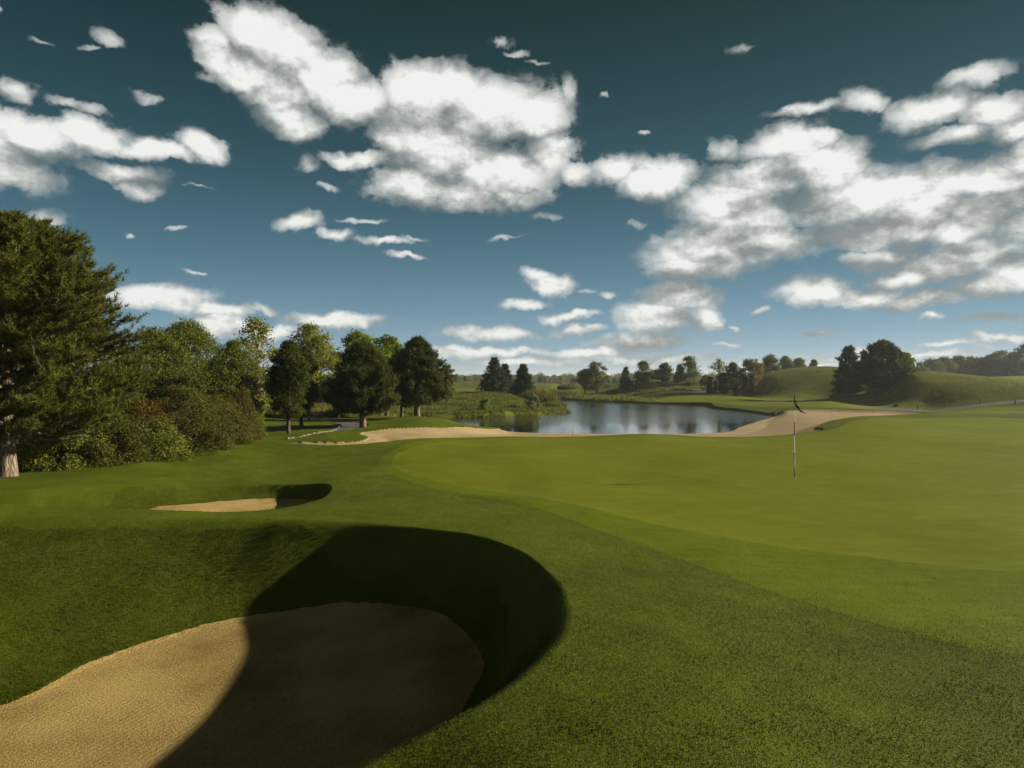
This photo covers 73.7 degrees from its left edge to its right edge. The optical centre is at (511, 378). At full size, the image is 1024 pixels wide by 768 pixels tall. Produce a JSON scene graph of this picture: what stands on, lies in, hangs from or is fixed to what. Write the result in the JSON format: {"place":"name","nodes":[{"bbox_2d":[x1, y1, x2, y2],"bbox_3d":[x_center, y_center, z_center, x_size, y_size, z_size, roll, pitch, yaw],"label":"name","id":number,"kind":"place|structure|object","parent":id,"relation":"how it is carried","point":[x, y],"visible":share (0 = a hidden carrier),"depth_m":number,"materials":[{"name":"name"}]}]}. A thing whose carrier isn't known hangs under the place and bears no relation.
{"place":"outdoors","nodes":[
{"label":"outdoors","id":0,"kind":"place"},
{"bbox_2d":[306,419,368,431],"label":"cart path","id":1,"kind":"structure","parent":0,"point":[348,424],"depth_m":39.52,"materials":[{"name":"concrete"}]},
{"bbox_2d":[272,384,690,417],"bbox_3d":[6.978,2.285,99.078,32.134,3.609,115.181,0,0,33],"label":"wild ground","id":2,"kind":"structure","parent":0,"point":[507,413],"depth_m":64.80,"materials":[{"name":"green plant"}]},
{"bbox_2d":[263,391,290,408],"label":"locust tree","id":3,"kind":"object","parent":2,"relation":"on","point":[274,400],"visible":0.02,"depth_m":57.46,"materials":[{"name":"green plant"}]},
{"bbox_2d":[259,403,411,417],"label":"tall grass","id":4,"kind":"structure","parent":2,"relation":"on","point":[320,410],"depth_m":53.86,"materials":[{"name":"plant"}]},
{"bbox_2d":[322,328,391,415],"bbox_3d":[-11.626,-0.375,51.824,5.457,7.008,5.300,0,0,11],"label":"poplar tree","id":5,"kind":"object","parent":2,"relation":"on","point":[353,337],"visible":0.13,"depth_m":51.48,"materials":[{"name":"green plant"}]},
{"bbox_2d":[372,334,404,415],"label":"linden tree","id":6,"kind":"object","parent":2,"relation":"on","point":[391,345],"visible":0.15,"depth_m":54.50,"materials":[{"name":"green plant"}]},
{"bbox_2d":[441,363,455,401],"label":"linden tree","id":7,"kind":"object","parent":2,"relation":"on","point":[449,383],"visible":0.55,"depth_m":71.72,"materials":[{"name":"green plant"}]},
{"bbox_2d":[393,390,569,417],"bbox_3d":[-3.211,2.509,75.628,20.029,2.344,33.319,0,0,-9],"label":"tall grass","id":8,"kind":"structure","parent":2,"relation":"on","point":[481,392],"depth_m":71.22,"materials":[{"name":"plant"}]},
{"bbox_2d":[477,397,491,409],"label":"shrub","id":9,"kind":"object","parent":2,"relation":"on","point":[485,402],"visible":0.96,"depth_m":66.24,"materials":[{"name":"green plant"}]},
{"bbox_2d":[475,357,512,393],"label":"spruce tree","id":10,"kind":"object","parent":2,"relation":"on","point":[492,381],"visible":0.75,"depth_m":91.37,"materials":[{"name":"green plant"}]},
{"bbox_2d":[510,363,535,395],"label":"spruce tree","id":11,"kind":"object","parent":2,"relation":"on","point":[522,383],"visible":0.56,"depth_m":85.47,"materials":[{"name":"green plant"}]},
{"bbox_2d":[525,393,541,410],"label":"shrub","id":12,"kind":"object","parent":2,"relation":"on","point":[530,399],"visible":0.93,"depth_m":69.28,"materials":[{"name":"green plant"}]},
{"bbox_2d":[518,388,560,403],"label":"reed clump","id":13,"kind":"object","parent":2,"relation":"on","point":[544,395],"visible":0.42,"depth_m":82.57,"materials":[{"name":"plant"}]},
{"bbox_2d":[541,400,566,407],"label":"reed clump","id":14,"kind":"object","parent":2,"relation":"on","point":[551,403],"visible":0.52,"depth_m":78.39,"materials":[{"name":"plant"}]},
{"bbox_2d":[557,390,579,395],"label":"reed clump","id":15,"kind":"object","parent":2,"relation":"on","point":[565,392],"visible":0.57,"depth_m":120.87,"materials":[{"name":"plant"}]},
{"bbox_2d":[556,392,656,401],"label":"tall grass","id":16,"kind":"structure","parent":2,"relation":"on","point":[605,397],"depth_m":109.61,"materials":[{"name":"green plant"}]},
{"bbox_2d":[616,365,633,389],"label":"spruce tree","id":17,"kind":"object","parent":2,"relation":"on","point":[625,381],"visible":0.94,"depth_m":137.55,"materials":[{"name":"green plant"}]},
{"bbox_2d":[632,360,655,385],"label":"oak tree","id":18,"kind":"object","parent":2,"relation":"on","point":[643,375],"visible":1,"depth_m":135.18,"materials":[{"name":"green plant"}]},
{"bbox_2d":[602,379,701,395],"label":"tall grass","id":19,"kind":"structure","parent":2,"relation":"on","point":[654,386],"depth_m":133.28,"materials":[{"name":"plant"}]},
{"bbox_2d":[655,362,674,382],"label":"oak tree","id":20,"kind":"object","parent":2,"relation":"on","point":[665,369],"visible":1,"depth_m":138.67,"materials":[{"name":"green plant"}]},
{"bbox_2d":[671,363,686,383],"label":"spruce tree","id":21,"kind":"object","parent":2,"relation":"on","point":[676,377],"visible":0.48,"depth_m":141.52,"materials":[{"name":"green plant"}]},
{"bbox_2d":[677,355,703,385],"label":"oak tree","id":22,"kind":"object","parent":2,"relation":"on","point":[690,364],"visible":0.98,"depth_m":135.44,"materials":[{"name":"green plant"}]},
{"bbox_2d":[0,376,1023,767],"bbox_3d":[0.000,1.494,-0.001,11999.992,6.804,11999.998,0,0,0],"label":"ground","id":23,"kind":"structure","parent":0,"point":[276,462],"depth_m":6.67,"materials":[{"name":"green plant"}]},
{"bbox_2d":[16,434,87,471],"bbox_3d":[-14.474,2.054,20.528,3.246,1.761,2.809,0,0,-42],"label":"shrub","id":24,"kind":"object","parent":23,"relation":"on","point":[61,454],"visible":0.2,"depth_m":19.97,"materials":[{"name":"green plant"}]},
{"bbox_2d":[17,420,126,471],"bbox_3d":[-13.397,1.986,20.638,2.684,1.792,2.918,0,0,26],"label":"shrub","id":25,"kind":"object","parent":23,"relation":"on","point":[33,448],"visible":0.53,"depth_m":19.89,"materials":[{"name":"green plant"}]},
{"bbox_2d":[0,208,157,476],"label":"pine tree","id":26,"kind":"object","parent":23,"relation":"on","point":[42,294],"visible":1,"depth_m":17.89,"materials":[{"name":"green plant"}]},
{"bbox_2d":[62,412,159,467],"bbox_3d":[-12.764,1.947,21.429,3.378,1.871,2.782,0,0,44],"label":"shrub","id":27,"kind":"object","parent":23,"relation":"on","point":[126,432],"visible":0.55,"depth_m":21.07,"materials":[{"name":"green plant"}]},
{"bbox_2d":[102,343,148,411],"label":"locust tree","id":28,"kind":"object","parent":23,"relation":"on","point":[119,361],"visible":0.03,"depth_m":35.78,"materials":[{"name":"green plant"}]},
{"bbox_2d":[99,395,179,460],"bbox_3d":[-12.581,1.719,22.956,2.634,2.388,2.736,0,0,42],"label":"shrub","id":29,"kind":"object","parent":23,"relation":"on","point":[140,405],"visible":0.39,"depth_m":22.83,"materials":[{"name":"green plant"}]},
{"bbox_2d":[111,415,196,461],"bbox_3d":[-11.822,2.058,22.652,2.561,1.727,2.507,0,0,-11],"label":"shrub","id":30,"kind":"object","parent":23,"relation":"on","point":[173,441],"visible":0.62,"depth_m":22.38,"materials":[{"name":"green plant"}]},
{"bbox_2d":[109,326,211,420],"bbox_3d":[-16.699,0.156,31.921,4.000,5.307,4.581,0,0,15],"label":"locust tree","id":31,"kind":"object","parent":23,"relation":"on","point":[157,355],"visible":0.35,"depth_m":31.61,"materials":[{"name":"green plant"}]},
{"bbox_2d":[140,383,239,459],"bbox_3d":[-11.822,1.537,24.497,3.277,2.771,4.130,0,0,37],"label":"shrub","id":32,"kind":"object","parent":23,"relation":"on","point":[193,398],"visible":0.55,"depth_m":24.19,"materials":[{"name":"green plant"}]},
{"bbox_2d":[140,317,240,423],"bbox_3d":[-16.320,-0.144,34.006,5.372,5.852,4.480,0,0,-6],"label":"locust tree","id":33,"kind":"object","parent":23,"relation":"on","point":[188,334],"visible":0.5,"depth_m":33.48,"materials":[{"name":"green plant"}]},
{"bbox_2d":[177,418,237,452],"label":"shrub","id":34,"kind":"object","parent":23,"relation":"on","point":[197,439],"visible":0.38,"depth_m":24.91,"materials":[{"name":"green plant"}]},
{"bbox_2d":[194,361,237,416],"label":"locust tree","id":35,"kind":"object","parent":23,"relation":"on","point":[213,386],"visible":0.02,"depth_m":43.26,"materials":[{"name":"green plant"}]},
{"bbox_2d":[185,393,258,444],"bbox_3d":[-11.661,1.673,27.001,3.151,2.320,2.583,0,0,24],"label":"shrub","id":36,"kind":"object","parent":23,"relation":"on","point":[218,399],"visible":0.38,"depth_m":26.89,"materials":[{"name":"green plant"}]},
{"bbox_2d":[149,498,315,511],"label":"bunker sand","id":37,"kind":"structure","parent":23,"relation":"on","point":[244,505],"depth_m":16.62,"materials":[{"name":"beige sand"}]},
{"bbox_2d":[204,338,265,424],"bbox_3d":[-14.210,0.378,35.055,2.935,4.927,2.907,0,0,-28],"label":"locust tree","id":38,"kind":"object","parent":23,"relation":"on","point":[243,376],"visible":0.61,"depth_m":34.70,"materials":[{"name":"green plant"}]},
{"bbox_2d":[220,419,256,442],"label":"shrub","id":39,"kind":"object","parent":23,"relation":"on","point":[248,431],"visible":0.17,"depth_m":27.81,"materials":[{"name":"green plant"}]},
{"bbox_2d":[0,602,483,767],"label":"bunker sand","id":40,"kind":"structure","parent":23,"relation":"on","point":[345,685],"depth_m":7.47,"materials":[{"name":"beige sand"}]},
{"bbox_2d":[220,389,265,439],"bbox_3d":[-11.522,1.621,28.949,2.104,2.400,1.957,0,0,-31],"label":"shrub","id":41,"kind":"object","parent":23,"relation":"on","point":[241,397],"visible":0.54,"depth_m":28.81,"materials":[{"name":"green plant"}]},
{"bbox_2d":[228,314,278,411],"bbox_3d":[-14.569,-0.430,38.849,3.328,6.484,4.379,0,0,-13],"label":"plane tree","id":42,"kind":"object","parent":23,"relation":"on","point":[252,325],"visible":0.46,"depth_m":38.72,"materials":[{"name":"green plant"}]},
{"bbox_2d":[247,410,268,436],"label":"shrub","id":43,"kind":"object","parent":23,"relation":"on","point":[259,421],"visible":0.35,"depth_m":30.45,"materials":[{"name":"green plant"}]},
{"bbox_2d":[262,339,314,432],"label":"maple tree","id":44,"kind":"object","parent":23,"relation":"on","point":[291,373],"visible":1,"depth_m":32.09,"materials":[{"name":"green plant"}]},
{"bbox_2d":[0,483,594,713],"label":"bunker face","id":45,"kind":"object","parent":23,"relation":"on","point":[123,498],"visible":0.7,"depth_m":9.90},
{"bbox_2d":[286,344,322,426],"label":"maple tree","id":46,"kind":"object","parent":23,"relation":"on","point":[312,395],"visible":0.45,"depth_m":36.82,"materials":[{"name":"green plant"}]},
{"bbox_2d":[279,321,342,419],"bbox_3d":[-12.618,-0.402,43.040,5.021,6.467,4.411,0,0,-42],"label":"plane tree","id":47,"kind":"object","parent":23,"relation":"on","point":[311,337],"visible":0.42,"depth_m":42.68,"materials":[{"name":"green plant"}]},
{"bbox_2d":[312,374,331,403],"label":"locust tree","id":48,"kind":"object","parent":23,"relation":"on","point":[321,387],"visible":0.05,"depth_m":80.84,"materials":[{"name":"green plant"}]},
{"bbox_2d":[323,405,347,416],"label":"shrub","id":49,"kind":"object","parent":23,"relation":"on","point":[333,413],"visible":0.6,"depth_m":46.66,"materials":[{"name":"green plant"}]},
{"bbox_2d":[320,338,404,427],"bbox_3d":[-8.108,0.345,36.882,4.574,5.188,4.362,0,0,44],"label":"pine tree","id":50,"kind":"object","parent":23,"relation":"on","point":[362,384],"visible":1,"depth_m":35.90,"materials":[{"name":"green plant"}]},
{"bbox_2d":[386,348,414,416],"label":"pine tree","id":51,"kind":"object","parent":23,"relation":"on","point":[390,362],"visible":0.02,"depth_m":48.16,"materials":[{"name":"green plant"}]},
{"bbox_2d":[389,335,450,415],"bbox_3d":[-6.292,-0.087,44.519,4.650,5.709,4.678,0,0,44],"label":"pine tree","id":52,"kind":"object","parent":23,"relation":"on","point":[418,366],"visible":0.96,"depth_m":43.63,"materials":[{"name":"green plant"}]},
{"bbox_2d":[125,372,749,378],"bbox_3d":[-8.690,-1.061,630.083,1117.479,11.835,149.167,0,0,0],"label":"wood","id":53,"kind":"object","parent":23,"relation":"on","point":[614,375],"visible":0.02,"depth_m":592.41,"materials":[{"name":"plant"}]},
{"bbox_2d":[454,374,458,381],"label":"oak tree","id":54,"kind":"object","parent":23,"relation":"on","point":[456,377],"visible":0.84,"depth_m":239.56,"materials":[{"name":"green plant"}]},
{"bbox_2d":[245,374,747,384],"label":"wood","id":55,"kind":"object","parent":23,"relation":"on","point":[567,379],"visible":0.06,"depth_m":441.04,"materials":[{"name":"green plant"}]},
{"bbox_2d":[500,362,514,393],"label":"spruce tree","id":56,"kind":"object","parent":23,"relation":"on","point":[505,366],"visible":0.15,"depth_m":96.62,"materials":[{"name":"green plant"}]},
{"bbox_2d":[452,383,613,391],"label":"fairway","id":57,"kind":"structure","parent":23,"relation":"on","point":[554,386],"depth_m":179.84,"materials":[{"name":"green plant"}]},
{"bbox_2d":[557,383,579,389],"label":"reed clump","id":58,"kind":"object","parent":57,"relation":"on","point":[566,386],"visible":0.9,"depth_m":166.35,"materials":[{"name":"green plant"}]},
{"bbox_2d":[538,375,543,382],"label":"oak tree","id":59,"kind":"object","parent":23,"relation":"on","point":[540,379],"visible":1,"depth_m":309.51,"materials":[{"name":"green plant"}]},
{"bbox_2d":[557,376,564,383],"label":"oak tree","id":60,"kind":"object","parent":23,"relation":"on","point":[561,378],"visible":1,"depth_m":329.41,"materials":[{"name":"green plant"}]},
{"bbox_2d":[573,369,590,393],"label":"round tree","id":61,"kind":"object","parent":23,"relation":"on","point":[581,379],"visible":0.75,"depth_m":133.27,"materials":[{"name":"green plant"}]},
{"bbox_2d":[583,361,608,393],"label":"round tree","id":62,"kind":"object","parent":23,"relation":"on","point":[592,370],"visible":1,"depth_m":131.36,"materials":[{"name":"green plant"}]},
{"bbox_2d":[601,383,611,387],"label":"shrub","id":63,"kind":"object","parent":23,"relation":"on","point":[608,385],"visible":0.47,"depth_m":147.78,"materials":[{"name":"green plant"}]},
{"bbox_2d":[293,409,920,444],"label":"bunker sand","id":64,"kind":"structure","parent":23,"relation":"on","point":[806,422],"depth_m":42.66,"materials":[{"name":"beige sand"}]},
{"bbox_2d":[649,370,660,379],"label":"spruce tree","id":65,"kind":"object","parent":23,"relation":"on","point":[656,377],"visible":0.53,"depth_m":149.43,"materials":[{"name":"green plant"}]},
{"bbox_2d":[379,434,1023,654],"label":"fringe","id":66,"kind":"object","parent":23,"relation":"on","point":[1006,583],"visible":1,"depth_m":8.38,"materials":[{"name":"green plant"}]},
{"bbox_2d":[484,493,1023,653],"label":"fringe grass","id":67,"kind":"structure","parent":66,"relation":"on","point":[860,590],"depth_m":7.74,"materials":[{"name":"green plant"}]},
{"bbox_2d":[699,375,707,389],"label":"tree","id":68,"kind":"object","parent":23,"relation":"on","point":[703,381],"visible":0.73,"depth_m":129.62,"materials":[{"name":"green plant"}]},
{"bbox_2d":[392,435,1023,570],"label":"putting green","id":69,"kind":"object","parent":23,"relation":"on","point":[925,504],"visible":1,"depth_m":16.63,"materials":[{"name":"green plant"}]},
{"bbox_2d":[794,395,804,476],"bbox_3d":[7.592,1.582,18.008,0.307,2.316,0.056,0,0,44],"label":"flagstick","id":70,"kind":"object","parent":69,"relation":"on","point":[797,406],"visible":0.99,"depth_m":18.09,"materials":[{"name":"white paint"}]},
{"bbox_2d":[705,376,713,393],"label":"cypress tree","id":71,"kind":"object","parent":23,"relation":"on","point":[709,386],"visible":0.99,"depth_m":119.74,"materials":[{"name":"green plant"}]},
{"bbox_2d":[712,381,718,392],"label":"cypress tree","id":72,"kind":"object","parent":23,"relation":"on","point":[715,383],"visible":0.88,"depth_m":121.77,"materials":[{"name":"green plant"}]},
{"bbox_2d":[707,358,728,390],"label":"ash tree","id":73,"kind":"object","parent":23,"relation":"on","point":[719,363],"visible":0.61,"depth_m":125.79,"materials":[{"name":"green plant"}]},
{"bbox_2d":[715,372,730,393],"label":"oak tree","id":74,"kind":"object","parent":23,"relation":"on","point":[723,381],"visible":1,"depth_m":120.54,"materials":[{"name":"green plant"}]},
{"bbox_2d":[725,362,742,390],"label":"oak tree","id":75,"kind":"object","parent":23,"relation":"on","point":[732,367],"visible":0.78,"depth_m":123.44,"materials":[{"name":"green plant"}]},
{"bbox_2d":[732,384,739,395],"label":"cypress tree","id":76,"kind":"object","parent":23,"relation":"on","point":[735,390],"visible":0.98,"depth_m":116.78,"materials":[{"name":"green plant"}]},
{"bbox_2d":[742,376,748,391],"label":"cypress tree","id":77,"kind":"object","parent":23,"relation":"on","point":[745,386],"visible":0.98,"depth_m":120.80,"materials":[{"name":"green plant"}]},
{"bbox_2d":[747,376,756,394],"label":"cypress tree","id":78,"kind":"object","parent":23,"relation":"on","point":[752,389],"visible":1,"depth_m":116.75,"materials":[{"name":"green plant"}]},
{"bbox_2d":[761,353,782,372],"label":"oak tree","id":79,"kind":"object","parent":23,"relation":"on","point":[770,360],"visible":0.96,"depth_m":149.36,"materials":[{"name":"green plant"}]},
{"bbox_2d":[776,355,795,369],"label":"oak tree","id":80,"kind":"object","parent":23,"relation":"on","point":[785,362],"visible":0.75,"depth_m":159.07,"materials":[{"name":"green plant"}]},
{"bbox_2d":[792,357,806,367],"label":"oak tree","id":81,"kind":"object","parent":23,"relation":"on","point":[799,362],"visible":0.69,"depth_m":161.21,"materials":[{"name":"green plant"}]},
{"bbox_2d":[808,359,817,366],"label":"oak tree","id":82,"kind":"object","parent":23,"relation":"on","point":[814,362],"visible":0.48,"depth_m":163.59,"materials":[{"name":"green plant"}]},
{"bbox_2d":[657,394,1023,413],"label":"fairway","id":83,"kind":"structure","parent":23,"relation":"on","point":[745,401],"depth_m":81.24,"materials":[{"name":"green plant"}]},
{"bbox_2d":[778,417,1023,454],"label":"fairway","id":84,"kind":"structure","parent":23,"relation":"on","point":[1000,435],"depth_m":31.65,"materials":[{"name":"green plant"}]},
{"bbox_2d":[915,367,930,371],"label":"oak tree","id":85,"kind":"object","parent":23,"relation":"on","point":[919,369],"visible":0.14,"depth_m":188.83,"materials":[{"name":"green plant"}]},
{"bbox_2d":[915,358,946,371],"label":"oak tree","id":86,"kind":"object","parent":23,"relation":"on","point":[933,364],"visible":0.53,"depth_m":213.19,"materials":[{"name":"green plant"}]},
{"bbox_2d":[937,356,959,372],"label":"oak tree","id":87,"kind":"object","parent":23,"relation":"on","point":[951,366],"visible":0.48,"depth_m":219.66,"materials":[{"name":"green plant"}]},
{"bbox_2d":[949,355,970,374],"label":"oak tree","id":88,"kind":"object","parent":23,"relation":"on","point":[960,360],"visible":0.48,"depth_m":223.83,"materials":[{"name":"green plant"}]},
{"bbox_2d":[958,356,981,375],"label":"oak tree","id":89,"kind":"object","parent":23,"relation":"on","point":[971,359],"visible":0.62,"depth_m":224.06,"materials":[{"name":"green plant"}]},
{"bbox_2d":[967,356,994,376],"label":"oak tree","id":90,"kind":"object","parent":23,"relation":"on","point":[981,367],"visible":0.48,"depth_m":222.84,"materials":[{"name":"green plant"}]},
{"bbox_2d":[974,355,1004,376],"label":"oak tree","id":91,"kind":"object","parent":23,"relation":"on","point":[986,359],"visible":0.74,"depth_m":220.26,"materials":[{"name":"green plant"}]},
{"bbox_2d":[984,350,1013,375],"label":"oak tree","id":92,"kind":"object","parent":23,"relation":"on","point":[1000,354],"visible":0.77,"depth_m":218.70,"materials":[{"name":"green plant"}]},
{"bbox_2d":[994,351,1023,375],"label":"oak tree","id":93,"kind":"object","parent":23,"relation":"on","point":[1007,365],"visible":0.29,"depth_m":217.56,"materials":[{"name":"green plant"}]},
{"bbox_2d":[999,376,1023,379],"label":"fairway","id":94,"kind":"structure","parent":23,"relation":"on","point":[1017,377],"depth_m":187.09,"materials":[{"name":"green plant"}]},
{"bbox_2d":[1005,344,1023,375],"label":"oak tree","id":95,"kind":"object","parent":23,"relation":"on","point":[1015,370],"visible":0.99,"depth_m":212.44,"materials":[{"name":"green plant"}]},
{"bbox_2d":[0,0,1023,376],"label":"sky","id":96,"kind":"structure","parent":0,"point":[557,187],"materials":[{"name":"blue"}]},
{"bbox_2d":[440,399,771,433],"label":"water","id":97,"kind":"structure","parent":0,"point":[589,417],"depth_m":58.77,"materials":[{"name":"blue liquid"}]},
{"bbox_2d":[690,387,718,393],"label":"cart path","id":98,"kind":"structure","parent":0,"point":[701,391],"depth_m":127.57,"materials":[{"name":"concrete"}]},
{"bbox_2d":[756,366,1023,406],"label":"hillside","id":99,"kind":"structure","parent":0,"point":[897,395],"depth_m":88.16,"materials":[{"name":"green plant"}]},
{"bbox_2d":[735,358,765,386],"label":"willow tree","id":100,"kind":"object","parent":99,"relation":"on","point":[751,366],"visible":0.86,"depth_m":121.18,"materials":[{"name":"green plant"}]},
{"bbox_2d":[830,344,862,393],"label":"pine tree","id":101,"kind":"object","parent":99,"relation":"on","point":[849,367],"visible":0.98,"depth_m":96.58,"materials":[{"name":"green plant"}]},
{"bbox_2d":[852,337,917,390],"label":"pine tree","id":102,"kind":"object","parent":99,"relation":"on","point":[876,372],"visible":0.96,"depth_m":92.77,"materials":[{"name":"green plant"}]},
{"bbox_2d":[901,352,918,369],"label":"oak tree","id":103,"kind":"object","parent":99,"relation":"on","point":[908,356],"visible":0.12,"depth_m":98.99,"materials":[{"name":"green plant"}]},
{"bbox_2d":[760,399,1023,411],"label":"cart path","id":104,"kind":"structure","parent":0,"point":[960,407],"depth_m":70.96,"materials":[{"name":"concrete"}]}
]}

